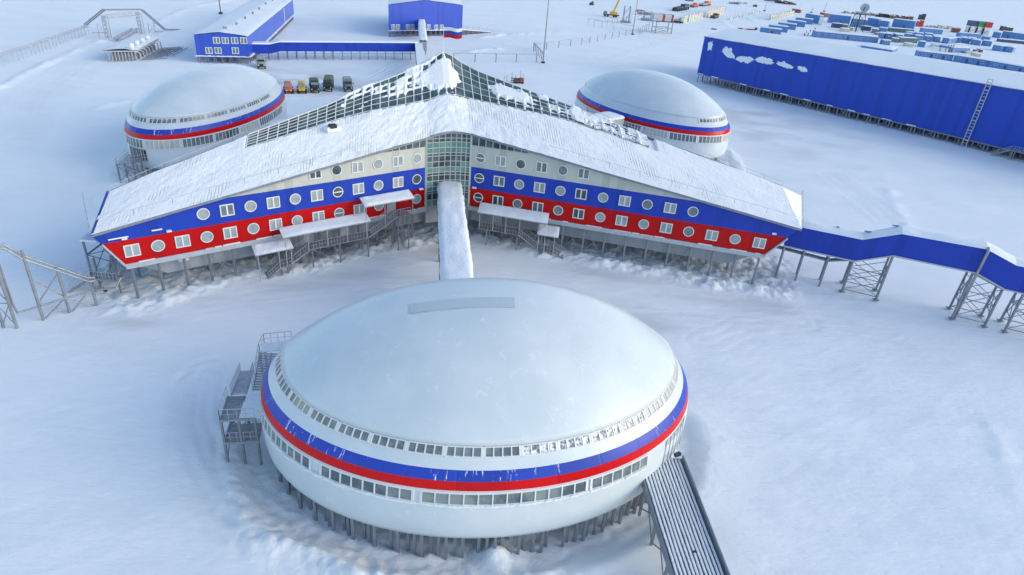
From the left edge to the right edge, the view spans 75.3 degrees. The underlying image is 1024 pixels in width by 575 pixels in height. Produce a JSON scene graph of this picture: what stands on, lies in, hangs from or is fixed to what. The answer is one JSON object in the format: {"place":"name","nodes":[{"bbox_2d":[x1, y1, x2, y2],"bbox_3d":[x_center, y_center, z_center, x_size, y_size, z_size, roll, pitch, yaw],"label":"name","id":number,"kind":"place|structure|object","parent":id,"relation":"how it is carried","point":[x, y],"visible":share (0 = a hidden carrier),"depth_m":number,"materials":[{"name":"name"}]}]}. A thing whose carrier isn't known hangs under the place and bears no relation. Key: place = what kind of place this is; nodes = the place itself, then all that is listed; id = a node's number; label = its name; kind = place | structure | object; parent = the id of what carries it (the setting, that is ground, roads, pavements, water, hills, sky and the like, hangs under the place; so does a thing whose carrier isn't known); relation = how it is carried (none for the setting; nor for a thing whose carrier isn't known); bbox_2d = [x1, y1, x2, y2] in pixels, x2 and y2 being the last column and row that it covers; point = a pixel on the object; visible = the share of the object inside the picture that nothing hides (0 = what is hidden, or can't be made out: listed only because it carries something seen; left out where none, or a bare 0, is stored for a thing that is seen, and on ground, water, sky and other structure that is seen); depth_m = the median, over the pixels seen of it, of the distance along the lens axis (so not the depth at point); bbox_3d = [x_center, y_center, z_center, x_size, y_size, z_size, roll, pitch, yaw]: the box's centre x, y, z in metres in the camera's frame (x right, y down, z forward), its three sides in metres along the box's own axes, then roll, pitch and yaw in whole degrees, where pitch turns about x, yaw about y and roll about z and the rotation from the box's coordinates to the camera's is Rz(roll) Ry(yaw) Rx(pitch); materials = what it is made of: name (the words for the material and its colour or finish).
{"place":"outdoors","nodes":[
{"label":"outdoors","id":0,"kind":"place"},
{"bbox_2d":[0,0,1023,574],"bbox_3d":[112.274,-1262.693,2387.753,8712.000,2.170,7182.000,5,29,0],"label":"snow ground","id":1,"kind":"structure","parent":0,"point":[830,428],"depth_m":85.16,"materials":[{"name":"white snow"}]},
{"bbox_2d":[0,24,90,65],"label":"pipe trestle","id":2,"kind":"object","parent":1,"relation":"on","point":[32,44],"visible":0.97,"depth_m":204.76,"materials":[{"name":"metal"}]},
{"bbox_2d":[0,244,121,328],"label":"pipe rack","id":3,"kind":"object","parent":1,"relation":"on","point":[23,257],"visible":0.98,"depth_m":78.06,"materials":[{"name":"metal"}]},
{"bbox_2d":[65,233,140,292],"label":"stair tower","id":4,"kind":"structure","parent":1,"relation":"on","point":[114,276],"depth_m":84.64,"materials":[{"name":"metal"}]},
{"bbox_2d":[113,28,137,41],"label":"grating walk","id":5,"kind":"structure","parent":1,"relation":"on","point":[128,33],"depth_m":231.26,"materials":[{"name":"metal"}]},
{"bbox_2d":[84,9,181,38],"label":"pipe portal","id":6,"kind":"object","parent":1,"relation":"on","point":[122,16],"visible":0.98,"depth_m":231.25,"materials":[{"name":"metal"}]},
{"bbox_2d":[115,149,154,182],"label":"dome stairs","id":7,"kind":"structure","parent":1,"relation":"on","point":[129,159],"depth_m":117.57,"materials":[{"name":"metal"}]},
{"bbox_2d":[129,145,146,159],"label":"landing","id":8,"kind":"structure","parent":7,"relation":"attached to","point":[134,151],"depth_m":118.64,"materials":[{"name":"grey metal"}]},
{"bbox_2d":[101,35,187,61],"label":"tank shelter","id":9,"kind":"object","parent":1,"relation":"on","point":[131,48],"visible":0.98,"depth_m":205.03,"materials":[{"name":"metal"}]},
{"bbox_2d":[124,64,286,172],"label":"dome building","id":10,"kind":"structure","parent":1,"relation":"on","point":[180,114],"depth_m":123.52,"materials":[{"name":"white paint"}]},
{"bbox_2d":[193,0,294,63],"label":"blue hall","id":11,"kind":"structure","parent":1,"relation":"on","point":[238,31],"depth_m":218.64,"materials":[{"name":"white paint"}]},
{"bbox_2d":[218,331,291,464],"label":"dome stairs","id":12,"kind":"structure","parent":1,"relation":"on","point":[230,413],"depth_m":61.99,"materials":[{"name":"metal"}]},
{"bbox_2d":[256,55,265,68],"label":"army truck","id":13,"kind":"object","parent":1,"relation":"on","point":[260,60],"visible":1,"depth_m":204.52,"materials":[{"name":"metal"}]},
{"bbox_2d":[283,81,293,93],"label":"fat tyre truck","id":14,"kind":"object","parent":1,"relation":"on","point":[287,86],"visible":0.94,"depth_m":180.42,"materials":[{"name":"orange paint"}]},
{"bbox_2d":[297,80,306,92],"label":"fat tyre truck","id":15,"kind":"object","parent":1,"relation":"on","point":[301,87],"visible":1,"depth_m":181.78,"materials":[{"name":"yellow paint"}]},
{"bbox_2d":[309,77,319,92],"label":"army truck","id":16,"kind":"object","parent":1,"relation":"on","point":[314,84],"visible":1,"depth_m":183.54,"materials":[{"name":"metal"}]},
{"bbox_2d":[322,75,333,90],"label":"army truck","id":17,"kind":"object","parent":1,"relation":"on","point":[328,82],"visible":1,"depth_m":185.65,"materials":[{"name":"metal"}]},
{"bbox_2d":[251,189,414,281],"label":"entrance stairs","id":18,"kind":"structure","parent":1,"relation":"on","point":[283,244],"depth_m":95.47,"materials":[{"name":"metal"}]},
{"bbox_2d":[252,39,418,59],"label":"blue corridor","id":19,"kind":"object","parent":1,"relation":"on","point":[287,45],"visible":0.79,"depth_m":222.85,"materials":[{"name":"metal"}]},
{"bbox_2d":[342,76,353,91],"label":"army truck","id":20,"kind":"object","parent":1,"relation":"on","point":[347,82],"visible":1,"depth_m":187.63,"materials":[{"name":"metal"}]},
{"bbox_2d":[415,43,424,64],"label":"gangway","id":21,"kind":"object","parent":1,"relation":"on","point":[419,54],"visible":0.33,"depth_m":211.26,"materials":[{"name":"white"}]},
{"bbox_2d":[418,19,426,54],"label":"covered gangway","id":22,"kind":"object","parent":1,"relation":"on","point":[422,31],"visible":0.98,"depth_m":245.31,"materials":[{"name":"metal"}]},
{"bbox_2d":[388,0,462,36],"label":"blue hall","id":23,"kind":"structure","parent":1,"relation":"on","point":[435,15],"depth_m":276.26,"materials":[{"name":"white paint"}]},
{"bbox_2d":[82,51,803,298],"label":"star building","id":24,"kind":"structure","parent":1,"relation":"on","point":[574,171],"depth_m":99.39,"materials":[{"name":"metal"}]},
{"bbox_2d":[123,243,140,257],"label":"window","id":25,"kind":"structure","parent":24,"relation":"in","point":[131,250],"depth_m":82.00,"materials":[{"name":"grey glass"}]},
{"bbox_2d":[151,240,164,251],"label":"round window","id":26,"kind":"structure","parent":24,"relation":"in","point":[157,245],"depth_m":83.60,"materials":[{"name":"grey glass"}]},
{"bbox_2d":[174,234,190,247],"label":"window","id":27,"kind":"structure","parent":24,"relation":"in","point":[181,241],"depth_m":85.14,"materials":[{"name":"grey glass"}]},
{"bbox_2d":[197,208,209,219],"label":"round window","id":28,"kind":"structure","parent":24,"relation":"in","point":[203,213],"depth_m":85.18,"materials":[{"name":"grey glass"}]},
{"bbox_2d":[200,231,212,242],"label":"round window","id":29,"kind":"structure","parent":24,"relation":"in","point":[206,236],"depth_m":86.73,"materials":[{"name":"grey glass"}]},
{"bbox_2d":[219,203,234,216],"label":"window","id":30,"kind":"structure","parent":24,"relation":"in","point":[226,209],"depth_m":86.76,"materials":[{"name":"grey glass"}]},
{"bbox_2d":[223,226,237,239],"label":"window","id":31,"kind":"structure","parent":24,"relation":"in","point":[228,232],"depth_m":88.34,"materials":[{"name":"grey glass"}]},
{"bbox_2d":[244,201,256,211],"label":"round window","id":32,"kind":"structure","parent":24,"relation":"in","point":[250,206],"depth_m":88.42,"materials":[{"name":"grey glass"}]},
{"bbox_2d":[247,223,258,233],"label":"round window","id":33,"kind":"structure","parent":24,"relation":"in","point":[253,228],"depth_m":89.98,"materials":[{"name":"grey glass"}]},
{"bbox_2d":[266,196,279,208],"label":"window","id":34,"kind":"structure","parent":24,"relation":"in","point":[272,202],"depth_m":90.04,"materials":[{"name":"grey glass"}]},
{"bbox_2d":[269,218,281,230],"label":"window","id":35,"kind":"structure","parent":24,"relation":"in","point":[274,224],"depth_m":91.59,"materials":[{"name":"grey glass"}]},
{"bbox_2d":[289,193,300,203],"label":"round window","id":36,"kind":"structure","parent":24,"relation":"in","point":[295,198],"depth_m":91.68,"materials":[{"name":"white paint"}]},
{"bbox_2d":[292,215,302,224],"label":"round window","id":37,"kind":"structure","parent":24,"relation":"in","point":[297,219],"depth_m":93.21,"materials":[{"name":"grey glass"}]},
{"bbox_2d":[309,168,321,179],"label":"window","id":38,"kind":"structure","parent":24,"relation":"in","point":[315,175],"depth_m":91.92,"materials":[{"name":"white paint"}]},
{"bbox_2d":[310,189,322,201],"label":"window","id":39,"kind":"structure","parent":24,"relation":"in","point":[316,195],"depth_m":93.35,"materials":[{"name":"white paint"}]},
{"bbox_2d":[312,210,324,220],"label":"window","id":40,"kind":"structure","parent":24,"relation":"in","point":[319,215],"depth_m":94.85,"materials":[{"name":"grey glass"}]},
{"bbox_2d":[331,165,341,175],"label":"round window","id":41,"kind":"structure","parent":24,"relation":"in","point":[336,170],"depth_m":93.49,"materials":[{"name":"grey glass"}]},
{"bbox_2d":[333,187,342,196],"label":"round window","id":42,"kind":"structure","parent":24,"relation":"in","point":[337,191],"depth_m":95.04,"materials":[{"name":"white paint"}]},
{"bbox_2d":[351,161,363,172],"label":"window","id":43,"kind":"structure","parent":24,"relation":"in","point":[357,167],"depth_m":95.14,"materials":[{"name":"grey glass"}]},
{"bbox_2d":[352,182,363,194],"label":"window","id":44,"kind":"structure","parent":24,"relation":"in","point":[358,188],"depth_m":96.74,"materials":[{"name":"white paint"}]},
{"bbox_2d":[353,204,364,213],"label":"window","id":45,"kind":"structure","parent":24,"relation":"in","point":[359,208],"depth_m":98.23,"materials":[{"name":"grey glass"}]},
{"bbox_2d":[392,155,402,166],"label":"window","id":46,"kind":"structure","parent":24,"relation":"in","point":[397,161],"depth_m":98.58,"materials":[{"name":"grey glass"}]},
{"bbox_2d":[393,176,402,187],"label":"window","id":47,"kind":"structure","parent":24,"relation":"in","point":[397,181],"depth_m":100.20,"materials":[{"name":"white paint"}]},
{"bbox_2d":[379,140,424,153],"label":"eave window","id":48,"kind":"structure","parent":24,"relation":"in","point":[421,144],"depth_m":98.88,"materials":[{"name":"grey glass"}]},
{"bbox_2d":[443,27,461,51],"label":"flag","id":49,"kind":"object","parent":24,"relation":"on","point":[451,32],"visible":1,"depth_m":106.38,"materials":[{"name":"multicoloured fabric"}]},
{"bbox_2d":[492,195,502,205],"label":"window","id":50,"kind":"structure","parent":24,"relation":"in","point":[497,200],"depth_m":105.36,"materials":[{"name":"white paint"}]},
{"bbox_2d":[493,175,504,186],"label":"window","id":51,"kind":"structure","parent":24,"relation":"in","point":[498,180],"depth_m":103.81,"materials":[{"name":"white paint"}]},
{"bbox_2d":[495,155,505,166],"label":"window","id":52,"kind":"structure","parent":24,"relation":"in","point":[499,160],"depth_m":102.22,"materials":[{"name":"grey glass"}]},
{"bbox_2d":[472,136,529,153],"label":"eave window","id":53,"kind":"structure","parent":24,"relation":"in","point":[478,142],"depth_m":101.38,"materials":[{"name":"grey glass"}]},
{"bbox_2d":[532,201,543,211],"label":"window","id":54,"kind":"structure","parent":24,"relation":"in","point":[536,206],"depth_m":104.21,"materials":[{"name":"grey glass"}]},
{"bbox_2d":[534,182,545,192],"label":"window","id":55,"kind":"structure","parent":24,"relation":"in","point":[539,187],"depth_m":102.65,"materials":[{"name":"white paint"}]},
{"bbox_2d":[535,161,547,172],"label":"window","id":56,"kind":"structure","parent":24,"relation":"in","point":[541,167],"depth_m":101.08,"materials":[{"name":"grey glass"}]},
{"bbox_2d":[572,208,584,218],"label":"window","id":57,"kind":"structure","parent":24,"relation":"in","point":[577,213],"depth_m":103.08,"materials":[{"name":"grey glass"}]},
{"bbox_2d":[575,188,586,199],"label":"window","id":58,"kind":"structure","parent":24,"relation":"in","point":[580,193],"depth_m":101.53,"materials":[{"name":"white paint"}]},
{"bbox_2d":[577,168,589,179],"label":"window","id":59,"kind":"structure","parent":24,"relation":"in","point":[583,173],"depth_m":99.93,"materials":[{"name":"white paint"}]},
{"bbox_2d":[594,111,624,125],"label":"covered gangway","id":60,"kind":"object","parent":24,"relation":"attached to","point":[614,116],"visible":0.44,"depth_m":148.38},
{"bbox_2d":[615,215,627,225],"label":"window","id":61,"kind":"structure","parent":24,"relation":"in","point":[620,220],"depth_m":101.90,"materials":[{"name":"grey glass"}]},
{"bbox_2d":[618,195,630,206],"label":"window","id":62,"kind":"structure","parent":24,"relation":"in","point":[623,200],"depth_m":100.34,"materials":[{"name":"grey glass"}]},
{"bbox_2d":[642,199,652,209],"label":"round window","id":63,"kind":"structure","parent":24,"relation":"in","point":[647,204],"depth_m":99.75,"materials":[{"name":"grey glass"}]},
{"bbox_2d":[659,222,672,233],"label":"window","id":64,"kind":"structure","parent":24,"relation":"in","point":[665,227],"depth_m":100.71,"materials":[{"name":"grey glass"}]},
{"bbox_2d":[663,202,676,213],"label":"window","id":65,"kind":"structure","parent":24,"relation":"in","point":[669,207],"depth_m":99.13,"materials":[{"name":"grey glass"}]},
{"bbox_2d":[688,207,698,216],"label":"round window","id":66,"kind":"structure","parent":24,"relation":"in","point":[692,211],"depth_m":98.57,"materials":[{"name":"grey glass"}]},
{"bbox_2d":[705,229,718,240],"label":"window","id":67,"kind":"structure","parent":24,"relation":"in","point":[712,235],"depth_m":99.51,"materials":[{"name":"grey glass"}]},
{"bbox_2d":[730,234,740,243],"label":"round window","id":68,"kind":"structure","parent":24,"relation":"in","point":[735,238],"depth_m":98.91,"materials":[{"name":"grey glass"}]},
{"bbox_2d":[752,237,766,248],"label":"window","id":69,"kind":"structure","parent":24,"relation":"in","point":[760,243],"depth_m":98.28,"materials":[{"name":"grey glass"}]},
{"bbox_2d":[437,181,473,279],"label":"covered gangway","id":70,"kind":"object","parent":1,"relation":"on","point":[454,257],"visible":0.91,"depth_m":87.24,"materials":[{"name":"metal"}]},
{"bbox_2d":[259,278,687,559],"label":"dome building","id":71,"kind":"structure","parent":1,"relation":"on","point":[478,408],"depth_m":53.84,"materials":[{"name":"white paint"}]},
{"bbox_2d":[662,417,684,465],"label":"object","id":72,"kind":"structure","parent":71,"relation":"in","point":[672,450],"depth_m":59.98,"materials":[{"name":"metal"}]},
{"bbox_2d":[462,25,502,34],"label":"loading deck","id":73,"kind":"structure","parent":1,"relation":"on","point":[466,31],"depth_m":295.44,"materials":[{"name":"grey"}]},
{"bbox_2d":[453,53,537,62],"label":"pipeline","id":74,"kind":"object","parent":1,"relation":"on","point":[496,54],"visible":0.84,"depth_m":240.91,"materials":[{"name":"metal"}]},
{"bbox_2d":[478,202,565,258],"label":"entrance stairs","id":75,"kind":"structure","parent":1,"relation":"on","point":[521,214],"depth_m":104.17,"materials":[{"name":"metal"}]},
{"bbox_2d":[533,27,638,51],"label":"pipeline","id":76,"kind":"object","parent":1,"relation":"on","point":[584,37],"visible":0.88,"depth_m":291.07,"materials":[{"name":"metal"}]},
{"bbox_2d":[603,0,619,16],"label":"crane truck","id":77,"kind":"object","parent":1,"relation":"on","point":[613,13],"visible":1,"depth_m":389.44,"materials":[{"name":"metal"}]},
{"bbox_2d":[575,69,730,160],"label":"dome building","id":78,"kind":"structure","parent":1,"relation":"on","point":[673,109],"depth_m":150.80,"materials":[{"name":"white paint"}]},
{"bbox_2d":[650,13,674,33],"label":"storage tank","id":79,"kind":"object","parent":1,"relation":"on","point":[658,17],"depth_m":339.35,"materials":[{"name":"metal"}]},
{"bbox_2d":[672,4,689,10],"bbox_3d":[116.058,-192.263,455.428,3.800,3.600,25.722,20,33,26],"label":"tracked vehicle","id":80,"kind":"object","parent":1,"relation":"on","point":[682,7],"visible":1,"depth_m":453.20,"materials":[{"name":"metal"}]},
{"bbox_2d":[638,451,729,574],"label":"dome ramp","id":81,"kind":"structure","parent":1,"relation":"on","point":[686,536],"depth_m":54.28,"materials":[{"name":"metal"}]},
{"bbox_2d":[683,5,725,22],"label":"panel fence","id":82,"kind":"object","parent":1,"relation":"on","point":[698,15],"visible":0.84,"depth_m":419.48,"materials":[{"name":"metal"}]},
{"bbox_2d":[760,26,781,34],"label":"cabin","id":83,"kind":"object","parent":1,"relation":"on","point":[771,30],"visible":0.84,"depth_m":373.57,"materials":[{"name":"blue metal"}]},
{"bbox_2d":[768,24,788,32],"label":"cabin","id":84,"kind":"object","parent":1,"relation":"on","point":[784,28],"visible":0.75,"depth_m":387.51,"materials":[{"name":"blue metal"}]},
{"bbox_2d":[769,10,794,19],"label":"panel fence","id":85,"kind":"object","parent":1,"relation":"on","point":[780,15],"visible":0.95,"depth_m":460.32,"materials":[{"name":"metal"}]},
{"bbox_2d":[778,21,796,29],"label":"cabin","id":86,"kind":"object","parent":1,"relation":"on","point":[792,26],"visible":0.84,"depth_m":402.15,"materials":[{"name":"blue metal"}]},
{"bbox_2d":[787,19,805,26],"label":"cabin","id":87,"kind":"object","parent":1,"relation":"on","point":[800,23],"visible":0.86,"depth_m":418.94,"materials":[{"name":"blue metal"}]},
{"bbox_2d":[805,13,824,23],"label":"cabin","id":88,"kind":"object","parent":1,"relation":"on","point":[816,17],"visible":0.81,"depth_m":442.82,"materials":[{"name":"blue metal"}]},
{"bbox_2d":[827,13,851,24],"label":"cabin","id":89,"kind":"object","parent":1,"relation":"on","point":[839,18],"visible":0.85,"depth_m":452.14,"materials":[{"name":"blue metal"}]},
{"bbox_2d":[812,30,878,42],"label":"barrack","id":90,"kind":"structure","parent":1,"relation":"on","point":[845,36],"depth_m":377.14,"materials":[{"name":"blue metal"}]},
{"bbox_2d":[850,18,867,27],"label":"cabin","id":91,"kind":"object","parent":1,"relation":"on","point":[855,21],"visible":0.58,"depth_m":440.83,"materials":[{"name":"blue metal"}]},
{"bbox_2d":[849,3,869,31],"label":"dish tower","id":92,"kind":"structure","parent":1,"relation":"on","point":[865,7],"depth_m":415.20,"materials":[{"name":"metal"}]},
{"bbox_2d":[697,28,1023,158],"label":"hangar","id":93,"kind":"structure","parent":1,"relation":"on","point":[935,96],"depth_m":196.97,"materials":[{"name":"blue metal"}]},
{"bbox_2d":[960,79,993,146],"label":"wall ladder","id":94,"kind":"object","parent":93,"relation":"attached to","point":[968,129],"depth_m":179.20,"materials":[{"name":"metal"}]},
{"bbox_2d":[866,17,880,26],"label":"cabin","id":95,"kind":"object","parent":1,"relation":"on","point":[873,21],"visible":0.88,"depth_m":453.87,"materials":[{"name":"blue metal"}]},
{"bbox_2d":[861,43,898,51],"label":"barrack","id":96,"kind":"structure","parent":1,"relation":"on","point":[888,48],"depth_m":349.05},
{"bbox_2d":[775,219,1023,332],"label":"enclosed walkway","id":97,"kind":"structure","parent":1,"relation":"on","point":[995,266],"depth_m":95.07,"materials":[{"name":"metal"}]},
{"bbox_2d":[887,27,913,32],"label":"cabin","id":98,"kind":"object","parent":1,"relation":"on","point":[896,29],"visible":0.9,"depth_m":432.86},
{"bbox_2d":[891,18,916,29],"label":"cabin","id":99,"kind":"object","parent":1,"relation":"on","point":[903,23],"visible":0.88,"depth_m":456.01,"materials":[{"name":"blue metal"}]},
{"bbox_2d":[896,36,918,42],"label":"container","id":100,"kind":"object","parent":1,"relation":"on","point":[902,39],"visible":0.91,"depth_m":386.01,"materials":[{"name":"metal"}]},
{"bbox_2d":[919,27,942,34],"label":"cabin","id":101,"kind":"object","parent":1,"relation":"on","point":[932,30],"visible":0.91,"depth_m":441.13,"materials":[{"name":"blue metal"}]},
{"bbox_2d":[914,49,953,60],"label":"barrack","id":102,"kind":"structure","parent":1,"relation":"on","point":[946,56],"depth_m":334.75,"materials":[{"name":"blue metal"}]},
{"bbox_2d":[941,36,956,43],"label":"cabin","id":103,"kind":"object","parent":1,"relation":"on","point":[948,40],"visible":0.98,"depth_m":398.91,"materials":[{"name":"blue metal"}]},
{"bbox_2d":[939,44,969,52],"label":"cabin","id":104,"kind":"object","parent":1,"relation":"on","point":[959,48],"visible":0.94,"depth_m":365.41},
{"bbox_2d":[956,32,981,38],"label":"cabin","id":105,"kind":"object","parent":1,"relation":"on","point":[967,34],"visible":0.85,"depth_m":435.07,"materials":[{"name":"blue metal"}]},
{"bbox_2d":[952,54,991,66],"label":"barrack","id":106,"kind":"structure","parent":1,"relation":"on","point":[971,60],"depth_m":328.68,"materials":[{"name":"blue metal"}]},
{"bbox_2d":[987,60,1023,71],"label":"barrack","id":107,"kind":"structure","parent":1,"relation":"on","point":[998,64],"depth_m":319.08,"materials":[{"name":"blue metal"}]},
{"bbox_2d":[990,146,1023,159],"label":"hangar stairs","id":108,"kind":"structure","parent":1,"relation":"on","point":[1012,150],"depth_m":175.43,"materials":[{"name":"metal"}]},
{"bbox_2d":[996,38,1023,43],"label":"cabin","id":109,"kind":"object","parent":1,"relation":"on","point":[1010,40],"visible":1,"depth_m":426.46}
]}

